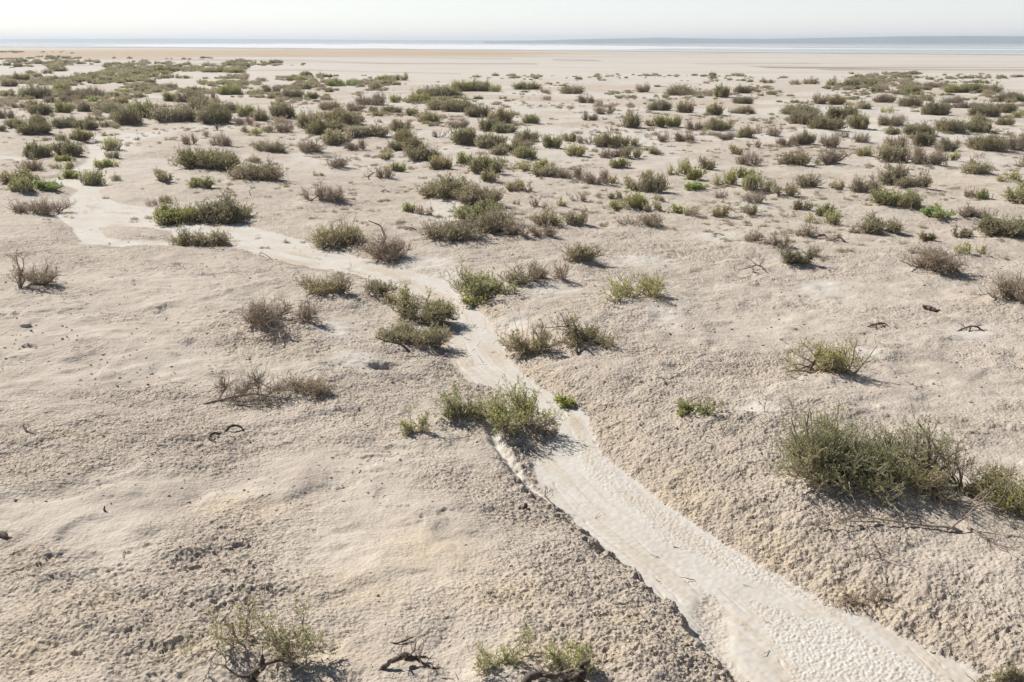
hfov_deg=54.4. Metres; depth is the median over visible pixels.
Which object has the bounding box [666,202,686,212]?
shrub
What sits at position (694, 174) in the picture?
shrub
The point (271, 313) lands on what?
shrub
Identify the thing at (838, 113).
shrub
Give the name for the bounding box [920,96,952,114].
shrub
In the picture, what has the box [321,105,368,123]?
shrub
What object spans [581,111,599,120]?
shrub
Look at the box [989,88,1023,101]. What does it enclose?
shrub
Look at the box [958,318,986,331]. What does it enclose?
dead root
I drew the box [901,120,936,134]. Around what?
shrub
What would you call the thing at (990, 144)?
shrub
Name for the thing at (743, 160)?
shrub
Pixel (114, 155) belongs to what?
shrub
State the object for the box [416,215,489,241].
shrub
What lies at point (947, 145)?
shrub
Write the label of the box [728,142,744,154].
shrub
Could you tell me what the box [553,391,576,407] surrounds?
shrub
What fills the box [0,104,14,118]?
shrub
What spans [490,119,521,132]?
shrub
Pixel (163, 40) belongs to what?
hills
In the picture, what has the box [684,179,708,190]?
shrub
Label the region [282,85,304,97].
shrub
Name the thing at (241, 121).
shrub
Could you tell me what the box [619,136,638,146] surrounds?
shrub
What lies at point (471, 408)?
shrub
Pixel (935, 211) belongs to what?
shrub
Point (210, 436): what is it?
bark strip
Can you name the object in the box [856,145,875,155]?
shrub
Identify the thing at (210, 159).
shrub
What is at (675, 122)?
shrub
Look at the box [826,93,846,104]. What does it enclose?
shrub
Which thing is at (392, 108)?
shrub
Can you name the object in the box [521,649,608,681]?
bare branch
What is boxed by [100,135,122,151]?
shrub
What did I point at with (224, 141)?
shrub
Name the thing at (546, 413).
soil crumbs
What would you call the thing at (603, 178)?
shrub
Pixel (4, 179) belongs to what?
shrub
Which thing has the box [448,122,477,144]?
shrub
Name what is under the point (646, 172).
shrub
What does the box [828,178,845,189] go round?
shrub
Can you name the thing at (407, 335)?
shrub
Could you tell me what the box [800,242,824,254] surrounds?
shrub
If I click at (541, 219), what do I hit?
shrub
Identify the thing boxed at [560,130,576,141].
shrub
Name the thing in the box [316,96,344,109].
shrub
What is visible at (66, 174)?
shrub
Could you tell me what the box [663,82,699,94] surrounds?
shrub
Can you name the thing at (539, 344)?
shrub
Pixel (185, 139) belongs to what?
shrub
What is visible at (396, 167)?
shrub
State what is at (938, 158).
shrub
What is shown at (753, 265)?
dead root
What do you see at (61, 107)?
shrub
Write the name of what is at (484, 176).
shrub
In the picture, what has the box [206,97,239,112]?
shrub
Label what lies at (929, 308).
rotten log
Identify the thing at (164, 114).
shrub
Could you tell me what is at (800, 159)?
shrub
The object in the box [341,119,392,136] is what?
shrub
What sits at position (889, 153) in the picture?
shrub
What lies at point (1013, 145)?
shrub
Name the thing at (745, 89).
shrub
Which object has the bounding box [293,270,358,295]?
shrub
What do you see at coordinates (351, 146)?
shrub
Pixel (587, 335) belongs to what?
shrub
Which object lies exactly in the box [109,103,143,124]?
shrub
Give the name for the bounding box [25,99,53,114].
shrub
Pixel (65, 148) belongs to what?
shrub
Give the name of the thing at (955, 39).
hills
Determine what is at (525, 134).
shrub
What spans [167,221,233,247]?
shrub
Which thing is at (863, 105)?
shrub
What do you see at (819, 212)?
shrub
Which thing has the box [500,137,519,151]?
shrub
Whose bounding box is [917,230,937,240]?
shrub
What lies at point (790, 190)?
shrub
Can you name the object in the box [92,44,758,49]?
salt flat
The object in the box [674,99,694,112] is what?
shrub
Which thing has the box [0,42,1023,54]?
lake water
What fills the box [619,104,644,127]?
shrub
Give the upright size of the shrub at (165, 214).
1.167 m
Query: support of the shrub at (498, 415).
on the ground
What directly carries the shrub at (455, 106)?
on the ground
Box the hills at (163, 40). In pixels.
[0,39,529,41]
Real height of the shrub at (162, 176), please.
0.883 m
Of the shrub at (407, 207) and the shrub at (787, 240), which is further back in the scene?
the shrub at (407, 207)
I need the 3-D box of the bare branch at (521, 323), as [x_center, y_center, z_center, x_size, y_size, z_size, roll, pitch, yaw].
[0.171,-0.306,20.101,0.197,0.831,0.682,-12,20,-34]
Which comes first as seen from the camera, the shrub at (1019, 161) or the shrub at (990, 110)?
the shrub at (1019, 161)
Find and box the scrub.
[0,50,1023,263]
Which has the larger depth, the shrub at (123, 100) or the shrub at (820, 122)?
the shrub at (123, 100)
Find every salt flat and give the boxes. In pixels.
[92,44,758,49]
[754,46,1023,47]
[759,48,1023,49]
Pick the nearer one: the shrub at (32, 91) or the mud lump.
the mud lump
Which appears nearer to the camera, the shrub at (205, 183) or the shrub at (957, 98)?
the shrub at (205, 183)
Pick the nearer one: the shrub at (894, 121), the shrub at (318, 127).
the shrub at (318, 127)
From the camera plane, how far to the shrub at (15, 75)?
159.42 m
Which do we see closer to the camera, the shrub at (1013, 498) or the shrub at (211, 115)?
the shrub at (1013, 498)
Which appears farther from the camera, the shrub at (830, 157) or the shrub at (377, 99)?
the shrub at (377, 99)
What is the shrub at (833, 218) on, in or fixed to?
on the ground
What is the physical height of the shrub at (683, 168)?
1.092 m
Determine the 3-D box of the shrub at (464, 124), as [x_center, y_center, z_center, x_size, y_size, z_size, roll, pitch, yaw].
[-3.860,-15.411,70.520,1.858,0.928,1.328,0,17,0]
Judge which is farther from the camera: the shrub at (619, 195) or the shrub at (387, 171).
the shrub at (387, 171)
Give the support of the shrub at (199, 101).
on the ground
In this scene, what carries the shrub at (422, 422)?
on the ground
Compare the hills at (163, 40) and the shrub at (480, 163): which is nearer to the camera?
the shrub at (480, 163)
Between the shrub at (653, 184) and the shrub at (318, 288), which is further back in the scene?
the shrub at (653, 184)
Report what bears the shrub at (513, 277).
on the ground
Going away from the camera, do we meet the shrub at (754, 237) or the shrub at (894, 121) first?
the shrub at (754, 237)
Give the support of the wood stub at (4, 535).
on the ground
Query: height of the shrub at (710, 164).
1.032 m
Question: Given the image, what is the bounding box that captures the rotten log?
[922,304,939,311]
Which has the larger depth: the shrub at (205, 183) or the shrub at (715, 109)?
the shrub at (715, 109)
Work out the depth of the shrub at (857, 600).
10.99 m
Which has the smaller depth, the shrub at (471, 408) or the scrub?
the shrub at (471, 408)
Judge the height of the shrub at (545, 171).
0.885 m
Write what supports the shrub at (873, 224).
on the ground
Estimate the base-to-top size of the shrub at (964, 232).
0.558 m
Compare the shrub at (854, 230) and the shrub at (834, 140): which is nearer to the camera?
the shrub at (854, 230)
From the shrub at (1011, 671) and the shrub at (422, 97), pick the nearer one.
the shrub at (1011, 671)
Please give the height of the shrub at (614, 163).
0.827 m
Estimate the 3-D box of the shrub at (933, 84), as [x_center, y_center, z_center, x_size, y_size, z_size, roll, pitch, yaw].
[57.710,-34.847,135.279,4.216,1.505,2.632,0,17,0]
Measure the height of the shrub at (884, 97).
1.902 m
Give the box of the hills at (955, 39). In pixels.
[484,36,1023,42]
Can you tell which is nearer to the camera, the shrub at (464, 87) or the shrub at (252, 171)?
the shrub at (252, 171)
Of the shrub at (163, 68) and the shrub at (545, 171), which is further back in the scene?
the shrub at (163, 68)
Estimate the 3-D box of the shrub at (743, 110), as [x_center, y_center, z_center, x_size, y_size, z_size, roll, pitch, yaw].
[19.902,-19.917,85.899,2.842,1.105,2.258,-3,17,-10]
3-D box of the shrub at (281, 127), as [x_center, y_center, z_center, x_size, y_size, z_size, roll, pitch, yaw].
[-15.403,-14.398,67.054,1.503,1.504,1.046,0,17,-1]
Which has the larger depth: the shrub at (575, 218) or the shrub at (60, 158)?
the shrub at (60, 158)
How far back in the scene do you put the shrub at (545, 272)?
24.99 m
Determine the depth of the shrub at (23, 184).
40.30 m
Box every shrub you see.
[0,75,19,86]
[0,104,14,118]
[0,164,44,184]
[2,115,24,127]
[6,195,77,213]
[6,248,67,289]
[7,176,37,192]
[9,72,32,80]
[14,118,54,134]
[14,153,47,170]
[16,82,52,97]
[21,138,54,158]
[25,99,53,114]
[25,112,49,123]
[32,178,64,190]
[41,91,75,102]
[46,160,74,169]
[47,136,84,155]
[49,114,78,127]
[50,80,72,90]
[50,99,74,112]
[53,153,77,160]
[56,166,79,178]
[58,84,105,98]
[68,127,96,140]
[70,116,99,129]
[74,97,92,111]
[77,168,107,185]
[92,100,121,112]
[92,157,120,168]
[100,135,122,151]
[103,149,120,157]
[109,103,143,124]
[113,96,129,103]
[124,93,159,116]
[144,97,200,122]
[151,195,215,225]
[153,63,177,71]
[153,165,173,181]
[159,193,173,202]
[161,91,176,100]
[167,142,246,169]
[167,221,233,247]
[172,579,340,677]
[174,87,204,101]
[180,133,197,143]
[184,94,217,109]
[184,175,220,187]
[186,189,261,224]
[195,103,234,123]
[199,90,218,99]
[201,66,226,72]
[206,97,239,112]
[209,131,232,145]
[215,82,243,94]
[223,155,289,180]
[233,115,254,124]
[234,103,257,116]
[238,292,327,330]
[249,104,271,120]
[250,136,290,152]
[261,83,282,91]
[267,98,295,117]
[272,117,293,131]
[276,367,337,398]
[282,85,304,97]
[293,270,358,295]
[294,108,322,127]
[296,134,327,152]
[298,176,347,201]
[303,113,346,134]
[306,212,375,250]
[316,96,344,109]
[319,127,353,144]
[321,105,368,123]
[322,152,351,167]
[324,75,359,86]
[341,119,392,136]
[342,139,367,149]
[346,100,368,110]
[352,90,391,105]
[354,228,415,263]
[360,275,403,298]
[373,318,453,348]
[375,163,395,177]
[378,150,391,159]
[379,104,403,112]
[379,284,463,325]
[382,280,413,302]
[384,160,406,171]
[387,128,429,151]
[388,118,411,130]
[388,125,416,140]
[398,404,431,434]
[401,142,441,160]
[402,201,415,211]
[403,87,434,103]
[413,202,434,214]
[415,106,443,121]
[415,170,471,198]
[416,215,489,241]
[419,83,462,96]
[424,94,454,109]
[426,153,452,168]
[431,128,448,136]
[431,378,491,420]
[439,94,476,111]
[440,254,519,303]
[446,118,469,127]
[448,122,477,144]
[449,78,474,90]
[449,179,506,205]
[449,196,514,222]
[456,151,472,162]
[458,286,489,307]
[463,103,492,116]
[465,76,494,90]
[465,203,517,234]
[466,150,507,173]
[469,371,569,438]
[470,618,539,676]
[474,131,507,147]
[477,114,500,130]
[479,168,500,180]
[487,103,515,122]
[488,142,510,154]
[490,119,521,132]
[493,318,564,356]
[497,257,541,284]
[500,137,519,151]
[501,220,532,235]
[504,178,525,190]
[510,80,542,89]
[512,143,538,157]
[512,179,533,190]
[513,126,542,141]
[513,135,537,147]
[515,158,549,170]
[520,112,540,123]
[525,220,559,236]
[528,196,547,207]
[529,163,561,176]
[529,204,565,225]
[532,252,576,279]
[540,133,562,147]
[541,638,598,674]
[549,308,625,348]
[551,164,586,179]
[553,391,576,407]
[556,195,568,205]
[556,240,609,262]
[558,85,585,93]
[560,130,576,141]
[560,204,588,224]
[563,140,585,155]
[566,192,586,200]
[576,92,594,102]
[576,133,593,143]
[579,167,613,184]
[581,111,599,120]
[591,127,624,147]
[592,103,617,113]
[599,145,622,157]
[599,263,669,303]
[606,189,649,209]
[607,190,622,198]
[608,156,631,167]
[608,174,619,182]
[611,210,665,226]
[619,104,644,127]
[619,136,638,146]
[619,144,643,157]
[623,174,639,189]
[634,82,650,91]
[636,170,670,192]
[641,169,652,177]
[642,200,662,211]
[644,113,666,126]
[647,98,673,110]
[648,146,661,153]
[657,130,671,141]
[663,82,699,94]
[664,115,682,126]
[665,156,692,174]
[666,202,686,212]
[672,128,694,141]
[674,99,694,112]
[674,393,726,416]
[683,206,698,215]
[684,119,703,129]
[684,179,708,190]
[686,165,706,179]
[697,153,717,169]
[704,116,735,129]
[706,100,724,114]
[709,201,731,216]
[712,83,732,97]
[712,166,738,184]
[714,188,727,197]
[716,130,735,139]
[728,104,757,113]
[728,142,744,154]
[730,94,753,103]
[732,83,752,92]
[734,145,763,164]
[735,123,755,137]
[735,166,754,177]
[740,185,767,202]
[740,201,758,215]
[741,166,773,191]
[744,225,763,241]
[746,138,762,146]
[747,123,765,133]
[763,231,781,244]
[766,124,782,135]
[767,178,800,195]
[768,389,968,501]
[774,150,811,165]
[775,134,797,145]
[775,243,821,264]
[776,235,791,245]
[777,333,882,377]
[778,101,821,114]
[788,107,824,123]
[790,220,818,235]
[791,127,817,143]
[792,197,813,209]
[795,171,826,186]
[797,425,957,512]
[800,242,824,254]
[802,208,842,224]
[807,112,848,129]
[812,92,831,103]
[814,142,856,163]
[815,202,841,215]
[817,128,841,147]
[824,103,849,118]
[825,230,843,240]
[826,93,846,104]
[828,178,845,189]
[835,581,891,609]
[836,127,850,137]
[840,102,861,114]
[842,172,881,191]
[845,110,870,128]
[847,224,862,232]
[851,131,871,141]
[853,210,907,234]
[855,97,874,108]
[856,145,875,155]
[868,184,923,209]
[871,90,897,102]
[872,156,912,183]
[874,139,913,161]
[876,114,911,125]
[882,133,908,146]
[883,123,901,133]
[893,167,933,187]
[895,94,923,106]
[898,427,1021,511]
[900,247,968,274]
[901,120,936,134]
[905,244,948,254]
[906,142,949,164]
[908,85,920,90]
[911,128,938,145]
[917,202,956,218]
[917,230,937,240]
[920,80,951,87]
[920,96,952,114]
[931,116,969,132]
[934,136,961,150]
[941,83,965,92]
[941,94,964,102]
[945,151,961,160]
[948,98,991,107]
[951,224,978,237]
[953,241,989,254]
[956,199,995,217]
[959,154,995,173]
[960,79,1004,92]
[963,132,1009,150]
[963,185,978,197]
[965,118,994,131]
[966,100,1002,116]
[967,469,1023,516]
[968,111,990,122]
[970,268,1023,303]
[973,209,1023,237]
[976,187,993,199]
[976,661,1023,681]
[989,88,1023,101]
[990,102,1020,112]
[994,116,1015,124]
[994,170,1020,181]
[1000,170,1023,203]
[1004,128,1023,149]
[1014,153,1023,166]
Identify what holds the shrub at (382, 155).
on the ground
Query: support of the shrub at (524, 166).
on the ground
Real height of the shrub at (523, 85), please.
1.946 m
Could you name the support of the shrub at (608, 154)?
on the ground
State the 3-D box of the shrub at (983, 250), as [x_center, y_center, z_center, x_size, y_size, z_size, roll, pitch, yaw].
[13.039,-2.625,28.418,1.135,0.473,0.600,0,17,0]
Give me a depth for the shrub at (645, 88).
122.13 m
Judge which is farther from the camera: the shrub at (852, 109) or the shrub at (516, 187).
the shrub at (852, 109)
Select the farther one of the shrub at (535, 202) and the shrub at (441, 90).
the shrub at (441, 90)
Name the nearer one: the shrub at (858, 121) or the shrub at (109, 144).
the shrub at (109, 144)
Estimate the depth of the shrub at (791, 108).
85.14 m
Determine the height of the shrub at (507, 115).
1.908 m
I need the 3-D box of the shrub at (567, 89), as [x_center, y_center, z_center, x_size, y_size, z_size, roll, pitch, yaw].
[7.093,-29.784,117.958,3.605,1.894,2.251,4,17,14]
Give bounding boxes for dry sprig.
[544,484,556,505]
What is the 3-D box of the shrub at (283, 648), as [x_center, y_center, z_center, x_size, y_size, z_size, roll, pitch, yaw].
[-2.342,2.646,9.316,1.470,0.610,0.967,0,17,0]
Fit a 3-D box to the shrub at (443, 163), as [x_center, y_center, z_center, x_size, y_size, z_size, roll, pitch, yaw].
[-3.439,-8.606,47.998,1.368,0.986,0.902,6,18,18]
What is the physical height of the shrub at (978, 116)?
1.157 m
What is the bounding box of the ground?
[0,47,1023,681]
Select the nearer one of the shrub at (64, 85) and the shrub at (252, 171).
the shrub at (252, 171)
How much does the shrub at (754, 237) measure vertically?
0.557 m
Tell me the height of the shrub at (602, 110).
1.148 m
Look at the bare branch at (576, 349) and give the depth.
19.22 m
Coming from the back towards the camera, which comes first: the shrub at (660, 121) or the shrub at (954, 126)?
the shrub at (660, 121)
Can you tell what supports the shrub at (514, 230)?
on the ground
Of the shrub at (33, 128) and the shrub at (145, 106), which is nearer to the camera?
the shrub at (33, 128)
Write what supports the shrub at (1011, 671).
on the ground
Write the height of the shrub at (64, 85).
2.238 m
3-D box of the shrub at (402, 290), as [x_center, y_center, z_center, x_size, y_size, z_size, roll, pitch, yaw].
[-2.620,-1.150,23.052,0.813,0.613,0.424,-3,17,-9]
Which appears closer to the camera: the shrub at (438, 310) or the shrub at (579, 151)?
the shrub at (438, 310)
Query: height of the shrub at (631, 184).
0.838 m
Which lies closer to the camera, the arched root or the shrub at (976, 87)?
the arched root
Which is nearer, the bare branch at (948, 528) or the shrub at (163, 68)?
the bare branch at (948, 528)
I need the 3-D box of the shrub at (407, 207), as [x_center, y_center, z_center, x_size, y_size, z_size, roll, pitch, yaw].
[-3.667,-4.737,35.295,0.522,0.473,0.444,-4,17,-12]
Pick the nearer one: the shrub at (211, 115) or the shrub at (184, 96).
the shrub at (211, 115)
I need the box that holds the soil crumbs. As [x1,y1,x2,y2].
[0,197,1023,674]
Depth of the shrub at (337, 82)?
139.76 m
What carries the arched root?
on the ground
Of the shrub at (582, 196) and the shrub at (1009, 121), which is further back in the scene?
the shrub at (1009, 121)
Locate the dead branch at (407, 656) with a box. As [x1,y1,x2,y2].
[378,636,440,671]
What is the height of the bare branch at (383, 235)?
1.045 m
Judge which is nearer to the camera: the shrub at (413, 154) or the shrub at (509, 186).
the shrub at (509, 186)
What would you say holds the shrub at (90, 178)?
on the ground
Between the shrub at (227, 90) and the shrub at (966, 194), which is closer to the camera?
the shrub at (966, 194)
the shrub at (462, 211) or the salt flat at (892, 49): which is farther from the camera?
the salt flat at (892, 49)
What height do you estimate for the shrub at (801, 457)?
1.516 m
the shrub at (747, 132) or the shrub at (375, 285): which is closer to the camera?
the shrub at (375, 285)
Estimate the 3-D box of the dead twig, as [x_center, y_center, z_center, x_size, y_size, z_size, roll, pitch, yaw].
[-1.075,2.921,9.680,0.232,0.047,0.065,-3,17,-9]
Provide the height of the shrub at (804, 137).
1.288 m
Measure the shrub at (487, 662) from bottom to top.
0.432 m
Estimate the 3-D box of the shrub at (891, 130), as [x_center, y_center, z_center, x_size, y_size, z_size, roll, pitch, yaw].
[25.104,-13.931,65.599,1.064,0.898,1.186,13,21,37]
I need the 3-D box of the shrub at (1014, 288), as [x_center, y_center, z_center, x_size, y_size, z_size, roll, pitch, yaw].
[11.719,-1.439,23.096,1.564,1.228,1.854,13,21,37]
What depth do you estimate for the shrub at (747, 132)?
63.50 m
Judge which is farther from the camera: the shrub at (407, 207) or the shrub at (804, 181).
the shrub at (804, 181)
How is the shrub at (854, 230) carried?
on the ground
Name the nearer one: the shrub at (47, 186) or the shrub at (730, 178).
the shrub at (47, 186)
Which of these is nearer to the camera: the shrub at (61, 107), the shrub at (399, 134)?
the shrub at (399, 134)
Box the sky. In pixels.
[0,0,1023,39]
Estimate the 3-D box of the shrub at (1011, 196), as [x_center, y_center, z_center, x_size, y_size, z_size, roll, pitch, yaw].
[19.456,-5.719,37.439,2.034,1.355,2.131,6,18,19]
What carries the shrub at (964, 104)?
on the ground
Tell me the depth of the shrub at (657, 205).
35.59 m
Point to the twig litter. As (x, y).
(523, 446)
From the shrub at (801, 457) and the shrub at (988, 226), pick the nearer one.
the shrub at (801, 457)
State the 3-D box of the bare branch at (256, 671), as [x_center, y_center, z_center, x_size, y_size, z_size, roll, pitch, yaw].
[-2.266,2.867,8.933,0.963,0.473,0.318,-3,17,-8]
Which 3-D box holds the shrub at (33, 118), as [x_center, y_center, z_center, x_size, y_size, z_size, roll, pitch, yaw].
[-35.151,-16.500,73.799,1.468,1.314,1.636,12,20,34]
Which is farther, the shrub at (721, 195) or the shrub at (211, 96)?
the shrub at (211, 96)
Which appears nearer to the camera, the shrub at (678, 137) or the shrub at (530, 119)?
the shrub at (678, 137)
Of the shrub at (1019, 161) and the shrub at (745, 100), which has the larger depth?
the shrub at (745, 100)
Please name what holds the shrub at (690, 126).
on the ground
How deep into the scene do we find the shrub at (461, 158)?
50.09 m
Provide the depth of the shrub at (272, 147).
55.01 m
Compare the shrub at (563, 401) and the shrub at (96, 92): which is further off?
the shrub at (96, 92)
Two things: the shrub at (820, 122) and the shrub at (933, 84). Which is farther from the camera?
the shrub at (933, 84)
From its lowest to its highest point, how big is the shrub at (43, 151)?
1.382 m
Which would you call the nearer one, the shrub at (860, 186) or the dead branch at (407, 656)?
the dead branch at (407, 656)
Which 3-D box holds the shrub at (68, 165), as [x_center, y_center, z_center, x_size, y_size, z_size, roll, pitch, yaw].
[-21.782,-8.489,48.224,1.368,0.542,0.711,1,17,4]
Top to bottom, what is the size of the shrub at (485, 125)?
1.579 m
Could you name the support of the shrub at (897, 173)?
on the ground
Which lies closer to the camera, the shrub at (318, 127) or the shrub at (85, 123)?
the shrub at (318, 127)
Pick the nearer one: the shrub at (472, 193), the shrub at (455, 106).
the shrub at (472, 193)
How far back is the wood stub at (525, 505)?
12.82 m
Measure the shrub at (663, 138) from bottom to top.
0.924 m
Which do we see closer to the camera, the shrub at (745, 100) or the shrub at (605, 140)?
the shrub at (605, 140)
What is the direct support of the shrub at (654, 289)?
on the ground
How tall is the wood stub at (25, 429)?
0.128 m
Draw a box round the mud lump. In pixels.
[20,323,30,326]
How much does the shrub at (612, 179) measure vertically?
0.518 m
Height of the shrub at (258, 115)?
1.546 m
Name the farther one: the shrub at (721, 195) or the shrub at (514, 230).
the shrub at (721, 195)
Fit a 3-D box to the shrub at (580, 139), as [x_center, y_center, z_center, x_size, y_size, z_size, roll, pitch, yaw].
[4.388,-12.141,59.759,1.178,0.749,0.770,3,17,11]
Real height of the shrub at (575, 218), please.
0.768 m
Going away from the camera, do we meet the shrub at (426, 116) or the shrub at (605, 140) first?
the shrub at (605, 140)
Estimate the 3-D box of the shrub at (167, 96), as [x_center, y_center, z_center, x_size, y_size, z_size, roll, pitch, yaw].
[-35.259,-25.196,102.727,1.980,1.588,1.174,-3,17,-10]
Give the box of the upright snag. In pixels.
[362,164,374,179]
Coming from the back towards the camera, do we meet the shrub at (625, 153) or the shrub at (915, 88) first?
the shrub at (915, 88)
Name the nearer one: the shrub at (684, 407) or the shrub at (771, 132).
the shrub at (684, 407)
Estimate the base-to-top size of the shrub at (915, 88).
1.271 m
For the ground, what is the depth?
16.44 m
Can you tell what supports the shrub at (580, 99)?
on the ground
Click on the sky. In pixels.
(19, 19)
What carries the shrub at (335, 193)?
on the ground
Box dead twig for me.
[391,637,412,643]
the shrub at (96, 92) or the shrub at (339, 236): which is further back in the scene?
the shrub at (96, 92)
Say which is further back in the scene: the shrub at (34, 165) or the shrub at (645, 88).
the shrub at (645, 88)
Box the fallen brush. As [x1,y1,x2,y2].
[202,360,298,409]
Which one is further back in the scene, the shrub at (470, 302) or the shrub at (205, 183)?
the shrub at (205, 183)
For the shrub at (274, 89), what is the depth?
122.00 m
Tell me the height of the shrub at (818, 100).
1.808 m
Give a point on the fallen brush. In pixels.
(248, 386)
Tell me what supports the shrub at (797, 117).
on the ground
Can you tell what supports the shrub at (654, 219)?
on the ground
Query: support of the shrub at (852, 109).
on the ground
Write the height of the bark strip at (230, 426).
0.091 m
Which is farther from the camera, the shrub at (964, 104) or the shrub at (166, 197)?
the shrub at (964, 104)
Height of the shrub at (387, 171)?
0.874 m
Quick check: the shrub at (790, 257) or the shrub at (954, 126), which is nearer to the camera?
the shrub at (790, 257)
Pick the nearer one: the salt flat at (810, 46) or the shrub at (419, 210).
the shrub at (419, 210)
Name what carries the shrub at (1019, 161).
on the ground
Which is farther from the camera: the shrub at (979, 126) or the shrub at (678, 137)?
the shrub at (979, 126)
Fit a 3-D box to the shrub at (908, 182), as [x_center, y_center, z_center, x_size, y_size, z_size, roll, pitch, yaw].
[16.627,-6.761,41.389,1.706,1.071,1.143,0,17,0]
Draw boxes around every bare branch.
[203,635,313,681]
[232,306,304,347]
[368,220,404,258]
[375,334,409,351]
[510,306,528,336]
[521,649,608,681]
[539,310,578,353]
[784,345,839,374]
[814,468,1023,571]
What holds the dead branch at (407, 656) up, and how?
on the ground
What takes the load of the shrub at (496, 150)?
on the ground
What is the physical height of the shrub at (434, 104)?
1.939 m
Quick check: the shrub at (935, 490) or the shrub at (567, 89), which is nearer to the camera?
the shrub at (935, 490)
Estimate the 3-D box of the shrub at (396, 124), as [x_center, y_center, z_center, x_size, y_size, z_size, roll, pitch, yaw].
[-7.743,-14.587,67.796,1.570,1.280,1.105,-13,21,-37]
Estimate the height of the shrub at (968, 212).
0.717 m
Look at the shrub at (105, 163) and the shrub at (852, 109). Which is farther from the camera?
the shrub at (852, 109)
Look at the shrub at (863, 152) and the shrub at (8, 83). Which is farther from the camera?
the shrub at (8, 83)
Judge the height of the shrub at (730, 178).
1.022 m
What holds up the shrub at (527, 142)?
on the ground
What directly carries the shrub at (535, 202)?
on the ground
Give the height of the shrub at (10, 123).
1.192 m
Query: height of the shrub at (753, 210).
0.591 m
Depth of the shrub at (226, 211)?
34.25 m
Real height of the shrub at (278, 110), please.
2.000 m
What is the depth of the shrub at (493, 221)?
31.10 m
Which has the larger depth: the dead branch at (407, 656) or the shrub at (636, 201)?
the shrub at (636, 201)
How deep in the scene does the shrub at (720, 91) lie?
110.36 m
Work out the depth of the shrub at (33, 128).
66.02 m
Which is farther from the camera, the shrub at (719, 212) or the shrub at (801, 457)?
the shrub at (719, 212)
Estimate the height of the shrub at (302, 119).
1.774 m
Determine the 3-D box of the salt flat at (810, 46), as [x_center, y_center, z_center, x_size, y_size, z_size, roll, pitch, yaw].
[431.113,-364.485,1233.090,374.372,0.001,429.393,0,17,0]
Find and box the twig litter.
[5,160,1022,681]
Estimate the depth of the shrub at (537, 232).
30.90 m
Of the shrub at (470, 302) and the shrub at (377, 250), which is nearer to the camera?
the shrub at (470, 302)
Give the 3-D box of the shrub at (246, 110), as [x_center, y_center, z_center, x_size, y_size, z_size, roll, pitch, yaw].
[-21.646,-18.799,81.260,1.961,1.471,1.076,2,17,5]
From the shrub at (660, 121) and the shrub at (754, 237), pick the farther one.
the shrub at (660, 121)
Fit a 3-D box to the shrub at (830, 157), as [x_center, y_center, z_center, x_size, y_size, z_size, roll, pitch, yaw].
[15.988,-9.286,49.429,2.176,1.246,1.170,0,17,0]
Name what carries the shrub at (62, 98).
on the ground
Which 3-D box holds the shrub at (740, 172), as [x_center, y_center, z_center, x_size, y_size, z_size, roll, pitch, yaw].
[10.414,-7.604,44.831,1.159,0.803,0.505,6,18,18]
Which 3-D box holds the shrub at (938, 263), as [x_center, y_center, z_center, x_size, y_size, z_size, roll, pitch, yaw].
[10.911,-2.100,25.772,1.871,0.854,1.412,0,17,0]
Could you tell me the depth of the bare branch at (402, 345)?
19.54 m
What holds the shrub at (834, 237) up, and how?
on the ground
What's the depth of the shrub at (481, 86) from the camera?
124.93 m
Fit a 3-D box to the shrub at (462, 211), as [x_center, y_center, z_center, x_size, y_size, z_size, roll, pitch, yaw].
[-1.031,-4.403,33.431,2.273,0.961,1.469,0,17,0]
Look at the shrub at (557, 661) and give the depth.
9.20 m
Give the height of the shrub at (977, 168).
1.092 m
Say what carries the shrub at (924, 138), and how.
on the ground
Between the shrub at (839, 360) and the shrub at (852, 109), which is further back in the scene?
the shrub at (852, 109)
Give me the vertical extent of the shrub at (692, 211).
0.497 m
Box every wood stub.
[0,531,12,539]
[22,423,35,433]
[517,502,527,509]
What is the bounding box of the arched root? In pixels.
[814,225,851,242]
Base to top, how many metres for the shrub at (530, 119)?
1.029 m
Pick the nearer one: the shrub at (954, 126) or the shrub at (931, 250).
the shrub at (931, 250)
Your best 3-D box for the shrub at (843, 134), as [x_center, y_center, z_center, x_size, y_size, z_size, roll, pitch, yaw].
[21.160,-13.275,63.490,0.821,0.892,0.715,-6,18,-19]
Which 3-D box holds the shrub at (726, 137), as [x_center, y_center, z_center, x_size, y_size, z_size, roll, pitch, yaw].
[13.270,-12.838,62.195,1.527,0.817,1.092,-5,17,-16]
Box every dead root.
[738,246,770,271]
[867,320,897,329]
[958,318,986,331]
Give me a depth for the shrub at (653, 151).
53.97 m
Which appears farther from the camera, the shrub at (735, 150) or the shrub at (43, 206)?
the shrub at (735, 150)
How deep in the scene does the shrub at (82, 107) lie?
87.85 m
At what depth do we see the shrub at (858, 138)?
59.97 m
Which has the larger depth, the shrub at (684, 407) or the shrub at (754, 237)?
the shrub at (754, 237)
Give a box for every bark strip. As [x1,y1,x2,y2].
[208,432,221,441]
[225,424,242,431]
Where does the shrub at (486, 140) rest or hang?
on the ground
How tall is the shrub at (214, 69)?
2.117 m
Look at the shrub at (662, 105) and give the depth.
89.37 m
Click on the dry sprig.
(549, 494)
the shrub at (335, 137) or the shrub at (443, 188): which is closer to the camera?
the shrub at (443, 188)
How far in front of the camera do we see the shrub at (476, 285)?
23.94 m
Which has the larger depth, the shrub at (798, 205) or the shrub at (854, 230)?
the shrub at (798, 205)
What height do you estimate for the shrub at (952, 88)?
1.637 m
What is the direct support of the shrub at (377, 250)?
on the ground
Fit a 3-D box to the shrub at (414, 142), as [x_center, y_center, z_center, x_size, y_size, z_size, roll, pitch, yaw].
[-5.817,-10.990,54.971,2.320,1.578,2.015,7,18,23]
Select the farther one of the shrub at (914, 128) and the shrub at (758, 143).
the shrub at (914, 128)

